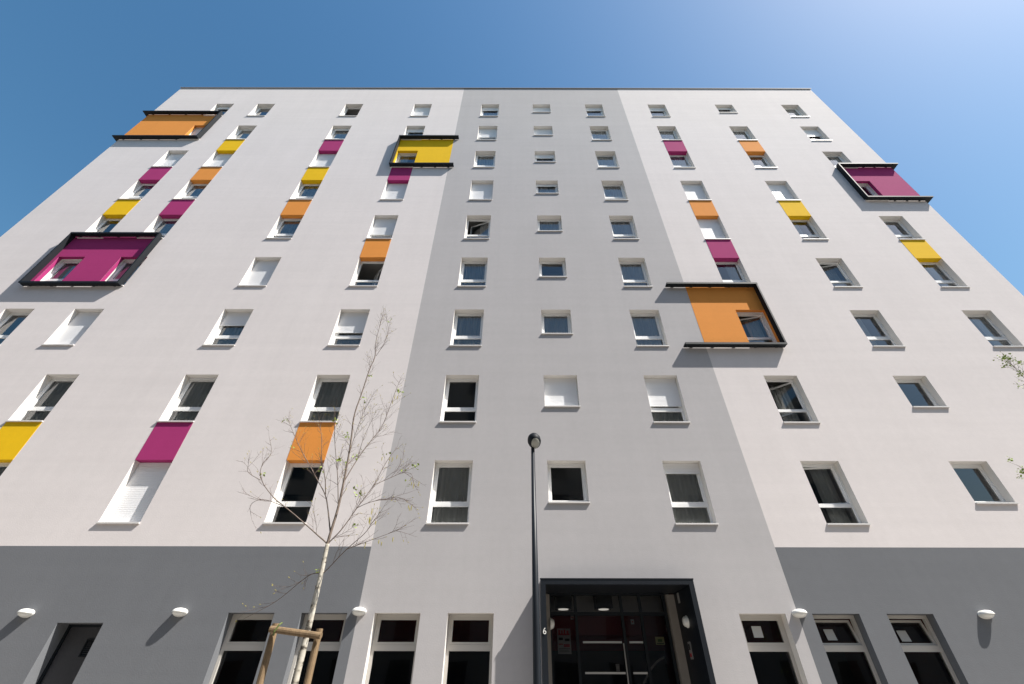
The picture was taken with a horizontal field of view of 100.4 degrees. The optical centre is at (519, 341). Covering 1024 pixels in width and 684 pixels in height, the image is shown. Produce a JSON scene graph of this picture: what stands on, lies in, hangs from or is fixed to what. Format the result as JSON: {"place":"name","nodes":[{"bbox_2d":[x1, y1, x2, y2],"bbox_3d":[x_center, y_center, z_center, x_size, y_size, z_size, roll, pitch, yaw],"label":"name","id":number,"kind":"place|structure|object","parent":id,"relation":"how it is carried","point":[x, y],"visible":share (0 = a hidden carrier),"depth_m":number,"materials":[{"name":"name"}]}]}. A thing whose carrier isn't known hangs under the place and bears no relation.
{"place":"outdoors","nodes":[
{"label":"outdoors","id":0,"kind":"place"},
{"bbox_2d":[0,87,1023,683],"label":"apartment building","id":1,"kind":"structure","parent":0,"point":[726,355],"depth_m":12.48,"materials":[{"name":"paint"}]},
{"bbox_2d":[0,460,11,475],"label":"window","id":2,"kind":"structure","parent":1,"relation":"in","point":[4,464],"depth_m":11.31,"materials":[{"name":"white plastic"}]},
{"bbox_2d":[0,309,33,338],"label":"window","id":3,"kind":"structure","parent":1,"relation":"in","point":[7,314],"depth_m":14.60,"materials":[{"name":"white plastic"}]},
{"bbox_2d":[17,608,34,617],"bbox_3d":[-10.440,5.705,8.987,0.300,0.161,0.165,0,-39,0],"label":"wall lamp","id":4,"kind":"object","parent":1,"relation":"attached to","point":[25,613],"visible":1,"depth_m":8.97,"materials":[{"name":"white plastic"}]},
{"bbox_2d":[5,374,79,421],"bbox_3d":[-13.783,1.787,12.429,1.024,1.870,0.408,0,-39,0],"label":"window","id":5,"kind":"structure","parent":1,"relation":"in","point":[62,382],"depth_m":12.63,"materials":[{"name":"white plastic"}]},
{"bbox_2d":[35,257,84,280],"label":"window","id":6,"kind":"structure","parent":1,"relation":"in","point":[71,262],"depth_m":16.16,"materials":[{"name":"white plastic"}]},
{"bbox_2d":[23,623,102,683],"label":"service door","id":7,"kind":"structure","parent":1,"relation":"in","point":[67,647],"depth_m":8.85,"materials":[{"name":"grey metal"}]},
{"bbox_2d":[41,309,103,345],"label":"window","id":8,"kind":"structure","parent":1,"relation":"in","point":[76,324],"depth_m":14.22,"materials":[{"name":"white plastic"}]},
{"bbox_2d":[77,215,125,238],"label":"window","id":9,"kind":"structure","parent":1,"relation":"in","point":[95,227],"depth_m":17.81,"materials":[{"name":"white plastic"}]},
{"bbox_2d":[100,257,146,285],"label":"window","id":10,"kind":"structure","parent":1,"relation":"in","point":[122,262],"depth_m":16.10,"materials":[{"name":"white plastic"}]},
{"bbox_2d":[96,460,172,523],"bbox_3d":[-9.587,3.789,10.779,1.024,1.606,0.325,0,-39,0],"label":"window","id":11,"kind":"structure","parent":1,"relation":"in","point":[129,504],"depth_m":10.81,"materials":[{"name":"white plastic"}]},
{"bbox_2d":[117,180,159,199],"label":"window","id":12,"kind":"structure","parent":1,"relation":"in","point":[140,188],"depth_m":19.51,"materials":[{"name":"white plastic"}]},
{"bbox_2d":[137,215,181,238],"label":"window","id":13,"kind":"structure","parent":1,"relation":"in","point":[169,221],"depth_m":17.90,"materials":[{"name":"white plastic"}]},
{"bbox_2d":[151,150,188,166],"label":"window","id":14,"kind":"structure","parent":1,"relation":"in","point":[171,157],"depth_m":21.10,"materials":[{"name":"white plastic"}]},
{"bbox_2d":[172,608,187,616],"bbox_3d":[-7.200,5.695,9.000,0.300,0.161,0.165,0,-39,0],"label":"wall lamp","id":15,"kind":"object","parent":1,"relation":"attached to","point":[179,612],"visible":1,"depth_m":8.97,"materials":[{"name":"white plastic"}]},
{"bbox_2d":[156,374,217,421],"bbox_3d":[-9.583,1.794,12.428,1.024,1.870,0.405,0,-39,0],"label":"window","id":16,"kind":"structure","parent":1,"relation":"in","point":[189,408],"depth_m":12.65,"materials":[{"name":"white plastic"}]},
{"bbox_2d":[172,180,210,199],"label":"window","id":17,"kind":"structure","parent":1,"relation":"in","point":[183,194],"depth_m":19.53,"materials":[{"name":"white plastic"}]},
{"bbox_2d":[179,125,205,139],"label":"window","id":18,"kind":"structure","parent":1,"relation":"in","point":[196,129],"depth_m":22.86,"materials":[{"name":"white plastic"}]},
{"bbox_2d":[200,151,235,166],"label":"window","id":19,"kind":"structure","parent":1,"relation":"in","point":[219,158],"depth_m":21.10,"materials":[{"name":"white plastic"}]},
{"bbox_2d":[203,104,233,115],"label":"window","id":20,"kind":"structure","parent":1,"relation":"in","point":[217,107],"depth_m":24.72,"materials":[{"name":"white plastic"}]},
{"bbox_2d":[202,309,253,345],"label":"window","id":21,"kind":"structure","parent":1,"relation":"in","point":[233,321],"depth_m":14.35,"materials":[{"name":"white plastic"}]},
{"bbox_2d":[203,613,273,683],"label":"shop window","id":22,"kind":"structure","parent":1,"relation":"in","point":[236,657],"depth_m":8.83,"materials":[{"name":"black metal"}]},
{"bbox_2d":[225,125,256,139],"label":"window","id":23,"kind":"structure","parent":1,"relation":"in","point":[235,135],"depth_m":22.99,"materials":[{"name":"white plastic"}]},
{"bbox_2d":[237,257,280,286],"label":"window","id":24,"kind":"structure","parent":1,"relation":"in","point":[259,273],"depth_m":15.96,"materials":[{"name":"white plastic"}]},
{"bbox_2d":[246,104,274,115],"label":"window","id":25,"kind":"structure","parent":1,"relation":"in","point":[255,111],"depth_m":24.67,"materials":[{"name":"white plastic"}]},
{"bbox_2d":[266,215,303,238],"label":"window","id":26,"kind":"structure","parent":1,"relation":"in","point":[290,223],"depth_m":17.85,"materials":[{"name":"white plastic"}]},
{"bbox_2d":[262,460,324,523],"bbox_3d":[-5.617,3.796,10.779,1.024,1.606,0.325,0,-39,0],"label":"window","id":27,"kind":"structure","parent":1,"relation":"in","point":[290,464],"depth_m":10.82,"materials":[{"name":"white plastic"}]},
{"bbox_2d":[289,180,322,199],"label":"window","id":28,"kind":"structure","parent":1,"relation":"in","point":[306,189],"depth_m":19.58,"materials":[{"name":"white plastic"}]},
{"bbox_2d":[282,613,346,683],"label":"shop window","id":29,"kind":"structure","parent":1,"relation":"in","point":[332,624],"depth_m":8.83,"materials":[{"name":"silver metal"}]},
{"bbox_2d":[308,151,337,167],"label":"window","id":30,"kind":"structure","parent":1,"relation":"in","point":[322,158],"depth_m":21.12,"materials":[{"name":"white plastic"}]},
{"bbox_2d":[299,375,349,422],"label":"window","id":31,"kind":"structure","parent":1,"relation":"in","point":[327,389],"depth_m":12.69,"materials":[{"name":"white plastic"}]},
{"bbox_2d":[324,126,350,139],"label":"window","id":32,"kind":"structure","parent":1,"relation":"in","point":[344,130],"depth_m":23.03,"materials":[{"name":"white plastic"}]},
{"bbox_2d":[327,309,369,345],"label":"window","id":33,"kind":"structure","parent":1,"relation":"in","point":[350,324],"depth_m":14.29,"materials":[{"name":"white plastic"}]},
{"bbox_2d":[338,104,362,115],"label":"window","id":34,"kind":"structure","parent":1,"relation":"in","point":[348,106],"depth_m":24.71,"materials":[{"name":"white plastic"}]},
{"bbox_2d":[352,607,366,615],"bbox_3d":[-3.410,5.686,9.012,0.300,0.161,0.165,0,-39,0],"label":"wall lamp","id":35,"kind":"object","parent":1,"relation":"attached to","point":[359,611],"visible":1,"depth_m":8.98,"materials":[{"name":"white plastic"}]},
{"bbox_2d":[348,257,385,286],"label":"window","id":36,"kind":"structure","parent":1,"relation":"in","point":[362,260],"depth_m":16.24,"materials":[{"name":"white plastic"}]},
{"bbox_2d":[366,215,397,238],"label":"window","id":37,"kind":"structure","parent":1,"relation":"in","point":[382,226],"depth_m":17.69,"materials":[{"name":"white plastic"}]},
{"bbox_2d":[362,613,419,683],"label":"shop window","id":38,"kind":"structure","parent":1,"relation":"in","point":[390,659],"depth_m":8.84,"materials":[{"name":"black metal"}]},
{"bbox_2d":[380,180,408,199],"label":"window","id":39,"kind":"structure","parent":1,"relation":"in","point":[394,189],"depth_m":19.41,"materials":[{"name":"white plastic"}]},
{"bbox_2d":[391,151,417,167],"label":"window","id":40,"kind":"structure","parent":1,"relation":"in","point":[402,156],"depth_m":21.38,"materials":[{"name":"white plastic"}]},
{"bbox_2d":[401,126,424,139],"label":"window","id":41,"kind":"structure","parent":1,"relation":"in","point":[410,130],"depth_m":23.03,"materials":[{"name":"white plastic"}]},
{"bbox_2d":[410,104,431,116],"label":"window","id":42,"kind":"structure","parent":1,"relation":"in","point":[419,110],"depth_m":24.55,"materials":[{"name":"white plastic"}]},
{"bbox_2d":[426,460,472,524],"bbox_3d":[-1.732,3.916,10.741,1.024,1.870,0.408,0,-39,0],"label":"window","id":43,"kind":"structure","parent":1,"relation":"in","point":[449,503],"depth_m":10.95,"materials":[{"name":"white plastic"}]},
{"bbox_2d":[439,375,478,422],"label":"window","id":44,"kind":"structure","parent":1,"relation":"in","point":[449,379],"depth_m":12.61,"materials":[{"name":"white plastic"}]},
{"bbox_2d":[449,309,483,345],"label":"window","id":45,"kind":"structure","parent":1,"relation":"in","point":[467,327],"depth_m":14.43,"materials":[{"name":"blue glass"}]},
{"bbox_2d":[441,613,493,683],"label":"shop window","id":46,"kind":"structure","parent":1,"relation":"in","point":[469,636],"depth_m":8.85,"materials":[{"name":"black metal"}]},
{"bbox_2d":[457,257,487,286],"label":"window","id":47,"kind":"structure","parent":1,"relation":"in","point":[473,270],"depth_m":16.17,"materials":[{"name":"blue glass"}]},
{"bbox_2d":[464,215,490,238],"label":"window","id":48,"kind":"structure","parent":1,"relation":"in","point":[484,230],"depth_m":18.03,"materials":[{"name":"white plastic"}]},
{"bbox_2d":[469,180,493,199],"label":"window","id":49,"kind":"structure","parent":1,"relation":"in","point":[480,189],"depth_m":19.41,"materials":[{"name":"white plastic"}]},
{"bbox_2d":[473,151,495,167],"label":"window","id":50,"kind":"structure","parent":1,"relation":"in","point":[483,159],"depth_m":21.34,"materials":[{"name":"white plastic"}]},
{"bbox_2d":[477,126,496,139],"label":"window","id":51,"kind":"structure","parent":1,"relation":"in","point":[483,131],"depth_m":22.89,"materials":[{"name":"white plastic"}]},
{"bbox_2d":[480,104,498,116],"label":"window","id":52,"kind":"structure","parent":1,"relation":"in","point":[487,110],"depth_m":24.70,"materials":[{"name":"white plastic"}]},
{"bbox_2d":[533,104,550,112],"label":"window","id":53,"kind":"structure","parent":1,"relation":"in","point":[537,108],"depth_m":24.70,"materials":[{"name":"white plastic"}]},
{"bbox_2d":[534,126,552,135],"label":"window","id":54,"kind":"structure","parent":1,"relation":"in","point":[538,130],"depth_m":22.97,"materials":[{"name":"white plastic"}]},
{"bbox_2d":[535,151,555,162],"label":"window","id":55,"kind":"structure","parent":1,"relation":"in","point":[540,156],"depth_m":21.33,"materials":[{"name":"white plastic"}]},
{"bbox_2d":[536,180,558,193],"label":"window","id":56,"kind":"structure","parent":1,"relation":"in","point":[542,186],"depth_m":19.67,"materials":[{"name":"white plastic"}]},
{"bbox_2d":[537,215,562,231],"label":"window","id":57,"kind":"structure","parent":1,"relation":"in","point":[546,223],"depth_m":17.99,"materials":[{"name":"white plastic"}]},
{"bbox_2d":[550,618,554,629],"bbox_3d":[0.734,6.372,9.651,0.100,0.230,0.230,0,-39,0],"label":"round lamp","id":58,"kind":"object","parent":1,"relation":"attached to","point":[552,623],"visible":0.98,"depth_m":9.57,"materials":[{"name":"white plastic"}]},
{"bbox_2d":[539,258,567,277],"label":"window","id":59,"kind":"structure","parent":1,"relation":"in","point":[542,261],"depth_m":16.32,"materials":[{"name":"white plastic"}]},
{"bbox_2d":[541,310,572,333],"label":"window","id":60,"kind":"structure","parent":1,"relation":"in","point":[553,321],"depth_m":14.60,"materials":[{"name":"blue glass"}]},
{"bbox_2d":[544,375,580,406],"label":"window","id":61,"kind":"structure","parent":1,"relation":"in","point":[559,390],"depth_m":12.72,"materials":[{"name":"white plastic"}]},
{"bbox_2d":[547,460,589,502],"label":"window","id":62,"kind":"structure","parent":1,"relation":"in","point":[550,463],"depth_m":11.16,"materials":[{"name":"white plastic"}]},
{"bbox_2d":[585,104,605,116],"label":"window","id":63,"kind":"structure","parent":1,"relation":"in","point":[593,110],"depth_m":24.69,"materials":[{"name":"white plastic"}]},
{"bbox_2d":[590,126,611,140],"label":"window","id":64,"kind":"structure","parent":1,"relation":"in","point":[598,133],"depth_m":23.02,"materials":[{"name":"white plastic"}]},
{"bbox_2d":[595,151,619,167],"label":"window","id":65,"kind":"structure","parent":1,"relation":"in","point":[611,162],"depth_m":21.33,"materials":[{"name":"white plastic"}]},
{"bbox_2d":[601,181,628,200],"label":"window","id":66,"kind":"structure","parent":1,"relation":"in","point":[613,190],"depth_m":19.59,"materials":[{"name":"white plastic"}]},
{"bbox_2d":[609,215,639,239],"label":"window","id":67,"kind":"structure","parent":1,"relation":"in","point":[623,227],"depth_m":17.87,"materials":[{"name":"white plastic"}]},
{"bbox_2d":[618,258,652,286],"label":"window","id":68,"kind":"structure","parent":1,"relation":"in","point":[634,271],"depth_m":16.15,"materials":[{"name":"white plastic"}]},
{"bbox_2d":[629,310,668,346],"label":"window","id":69,"kind":"structure","parent":1,"relation":"in","point":[648,328],"depth_m":14.41,"materials":[{"name":"blue glass"}]},
{"bbox_2d":[647,104,670,116],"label":"window","id":70,"kind":"structure","parent":1,"relation":"in","point":[656,110],"depth_m":24.67,"materials":[{"name":"white plastic"}]},
{"bbox_2d":[643,375,690,422],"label":"window","id":71,"kind":"structure","parent":1,"relation":"in","point":[667,405],"depth_m":12.55,"materials":[{"name":"white plastic"}]},
{"bbox_2d":[657,126,682,140],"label":"window","id":72,"kind":"structure","parent":1,"relation":"in","point":[674,136],"depth_m":23.02,"materials":[{"name":"white plastic"}]},
{"bbox_2d":[667,151,695,167],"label":"window","id":73,"kind":"structure","parent":1,"relation":"in","point":[685,162],"depth_m":21.32,"materials":[{"name":"white plastic"}]},
{"bbox_2d":[682,615,688,627],"bbox_3d":[3.543,6.001,9.158,0.100,0.230,0.230,0,-39,0],"label":"round lamp","id":74,"kind":"object","parent":1,"relation":"attached to","point":[685,620],"visible":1,"depth_m":9.09,"materials":[{"name":"white plastic"}]},
{"bbox_2d":[687,642,693,659],"bbox_3d":[3.582,6.481,8.965,0.022,0.300,0.140,0,-39,0],"label":"intercom","id":75,"kind":"object","parent":1,"relation":"attached to","point":[690,650],"visible":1,"depth_m":8.95,"materials":[{"name":"silver metal"}]},
{"bbox_2d":[662,461,718,524],"bbox_3d":[4.223,3.926,10.741,1.024,1.870,0.407,0,-39,0],"label":"window","id":76,"kind":"structure","parent":1,"relation":"in","point":[691,503],"depth_m":10.94,"materials":[{"name":"grey glass"}]},
{"bbox_2d":[680,181,711,200],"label":"window","id":77,"kind":"structure","parent":1,"relation":"in","point":[694,190],"depth_m":19.38,"materials":[{"name":"white plastic"}]},
{"bbox_2d":[695,216,730,239],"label":"window","id":78,"kind":"structure","parent":1,"relation":"in","point":[712,228],"depth_m":17.67,"materials":[{"name":"white plastic"}]},
{"bbox_2d":[715,105,737,112],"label":"window","id":79,"kind":"structure","parent":1,"relation":"in","point":[720,107],"depth_m":24.73,"materials":[{"name":"white plastic"}]},
{"bbox_2d":[713,258,750,281],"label":"window","id":80,"kind":"structure","parent":1,"relation":"in","point":[734,267],"depth_m":16.23,"materials":[{"name":"white plastic"}]},
{"bbox_2d":[729,126,757,140],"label":"window","id":81,"kind":"structure","parent":1,"relation":"in","point":[739,131],"depth_m":23.01,"materials":[{"name":"white plastic"}]},
{"bbox_2d":[751,626,763,637],"bbox_3d":[5.039,6.150,9.052,0.200,0.200,0.003,0,-39,0],"label":"paper sheet","id":82,"kind":"object","parent":1,"relation":"attached to","point":[757,631],"visible":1,"depth_m":9.04,"materials":[{"name":"grey paper"}]},
{"bbox_2d":[736,310,779,341],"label":"window","id":83,"kind":"structure","parent":1,"relation":"in","point":[755,331],"depth_m":14.59,"materials":[{"name":"white plastic"}]},
{"bbox_2d":[745,151,777,167],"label":"window","id":84,"kind":"structure","parent":1,"relation":"in","point":[756,157],"depth_m":21.30,"materials":[{"name":"white plastic"}]},
{"bbox_2d":[739,614,807,683],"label":"shop window","id":85,"kind":"structure","parent":1,"relation":"in","point":[775,658],"depth_m":8.83,"materials":[{"name":"silver metal"}]},
{"bbox_2d":[765,181,800,200],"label":"window","id":86,"kind":"structure","parent":1,"relation":"in","point":[782,191],"depth_m":19.39,"materials":[{"name":"white plastic"}]},
{"bbox_2d":[763,375,820,422],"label":"window","id":87,"kind":"structure","parent":1,"relation":"in","point":[786,408],"depth_m":12.83,"materials":[{"name":"white plastic"}]},
{"bbox_2d":[781,105,809,116],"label":"window","id":88,"kind":"structure","parent":1,"relation":"in","point":[799,112],"depth_m":24.69,"materials":[{"name":"white plastic"}]},
{"bbox_2d":[791,609,806,617],"bbox_3d":[5.920,5.718,9.000,0.300,0.161,0.165,0,-39,0],"label":"wall lamp","id":89,"kind":"object","parent":1,"relation":"attached to","point":[798,613],"visible":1,"depth_m":8.97,"materials":[{"name":"white plastic"}]},
{"bbox_2d":[788,216,828,239],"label":"window","id":90,"kind":"structure","parent":1,"relation":"in","point":[819,235],"depth_m":17.77,"materials":[{"name":"white plastic"}]},
{"bbox_2d":[800,126,831,140],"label":"window","id":91,"kind":"structure","parent":1,"relation":"in","point":[812,131],"depth_m":22.86,"materials":[{"name":"white plastic"}]},
{"bbox_2d":[823,629,836,639],"bbox_3d":[6.589,6.215,9.058,0.200,0.200,0.004,0,-52,0],"label":"paper sheet","id":92,"kind":"object","parent":1,"relation":"attached to","point":[829,634],"visible":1,"depth_m":9.06,"materials":[{"name":"grey paper"}]},
{"bbox_2d":[800,461,870,524],"bbox_3d":[7.843,3.994,10.818,1.024,1.870,0.605,0,-39,0],"label":"window","id":93,"kind":"structure","parent":1,"relation":"in","point":[834,507],"depth_m":11.04,"materials":[{"name":"white plastic"}]},
{"bbox_2d":[815,258,862,287],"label":"window","id":94,"kind":"structure","parent":1,"relation":"in","point":[850,279],"depth_m":16.22,"materials":[{"name":"white plastic"}]},
{"bbox_2d":[823,152,857,167],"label":"window","id":95,"kind":"structure","parent":1,"relation":"in","point":[836,157],"depth_m":21.35,"materials":[{"name":"white plastic"}]},
{"bbox_2d":[812,614,887,683],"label":"shop window","id":96,"kind":"structure","parent":1,"relation":"in","point":[852,657],"depth_m":8.83,"materials":[{"name":"silver metal"}]},
{"bbox_2d":[856,181,888,200],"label":"window","id":97,"kind":"structure","parent":1,"relation":"in","point":[867,185],"depth_m":19.50,"materials":[{"name":"white plastic"}]},
{"bbox_2d":[850,310,905,346],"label":"window","id":98,"kind":"structure","parent":1,"relation":"in","point":[889,334],"depth_m":14.33,"materials":[{"name":"white plastic"}]},
{"bbox_2d":[879,216,925,239],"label":"window","id":99,"kind":"structure","parent":1,"relation":"in","point":[909,230],"depth_m":17.73,"materials":[{"name":"white plastic"}]},
{"bbox_2d":[896,631,911,641],"bbox_3d":[8.139,6.234,9.046,0.200,0.200,0.004,0,-52,0],"label":"paper sheet","id":100,"kind":"object","parent":1,"relation":"attached to","point":[903,636],"visible":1,"depth_m":9.04,"materials":[{"name":"grey paper"}]},
{"bbox_2d":[893,376,949,407],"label":"window","id":101,"kind":"structure","parent":1,"relation":"in","point":[935,399],"depth_m":12.77,"materials":[{"name":"white plastic"}]},
{"bbox_2d":[887,614,968,683],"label":"shop window","id":102,"kind":"structure","parent":1,"relation":"in","point":[930,657],"depth_m":8.82,"materials":[{"name":"silver metal"}]},
{"bbox_2d":[916,258,969,287],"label":"window","id":103,"kind":"structure","parent":1,"relation":"in","point":[933,265],"depth_m":16.07,"materials":[{"name":"white plastic"}]},
{"bbox_2d":[949,461,1018,503],"bbox_3d":[11.734,3.631,10.935,1.024,1.106,0.325,0,-39,0],"label":"window","id":104,"kind":"structure","parent":1,"relation":"in","point":[999,490],"depth_m":11.05,"materials":[{"name":"white plastic"}]},
{"bbox_2d":[977,610,994,618],"bbox_3d":[9.860,5.736,8.991,0.300,0.161,0.165,0,-39,0],"label":"wall lamp","id":105,"kind":"object","parent":1,"relation":"attached to","point":[986,614],"visible":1,"depth_m":8.97,"materials":[{"name":"white plastic"}]},
{"bbox_2d":[961,310,1023,346],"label":"window","id":106,"kind":"structure","parent":1,"relation":"in","point":[1001,333],"depth_m":14.35,"materials":[{"name":"white plastic"}]},
{"bbox_2d":[0,0,1023,295],"label":"sky","id":107,"kind":"structure","parent":0,"point":[935,88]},
{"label":"pavement","id":108,"kind":"structure","parent":0,"visible":0},
{"bbox_2d":[256,622,322,683],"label":"stake frame","id":109,"kind":"object","parent":108,"relation":"on","point":[275,629],"visible":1,"depth_m":4.82,"materials":[{"name":"brown wood"}]},
{"bbox_2d":[235,305,426,683],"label":"birch tree","id":110,"kind":"object","parent":108,"relation":"on","point":[303,649],"visible":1,"depth_m":6.06,"materials":[{"name":"beige plant"}]},
{"bbox_2d":[528,433,540,683],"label":"street lamp","id":111,"kind":"object","parent":108,"relation":"on","point":[534,441],"visible":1,"depth_m":7.33,"materials":[{"name":"metal"}]},
{"bbox_2d":[993,353,1023,478],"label":"birch tree","id":112,"kind":"object","parent":108,"relation":"on","point":[1018,374],"visible":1,"depth_m":7.26,"materials":[{"name":"green plant"}]}
]}

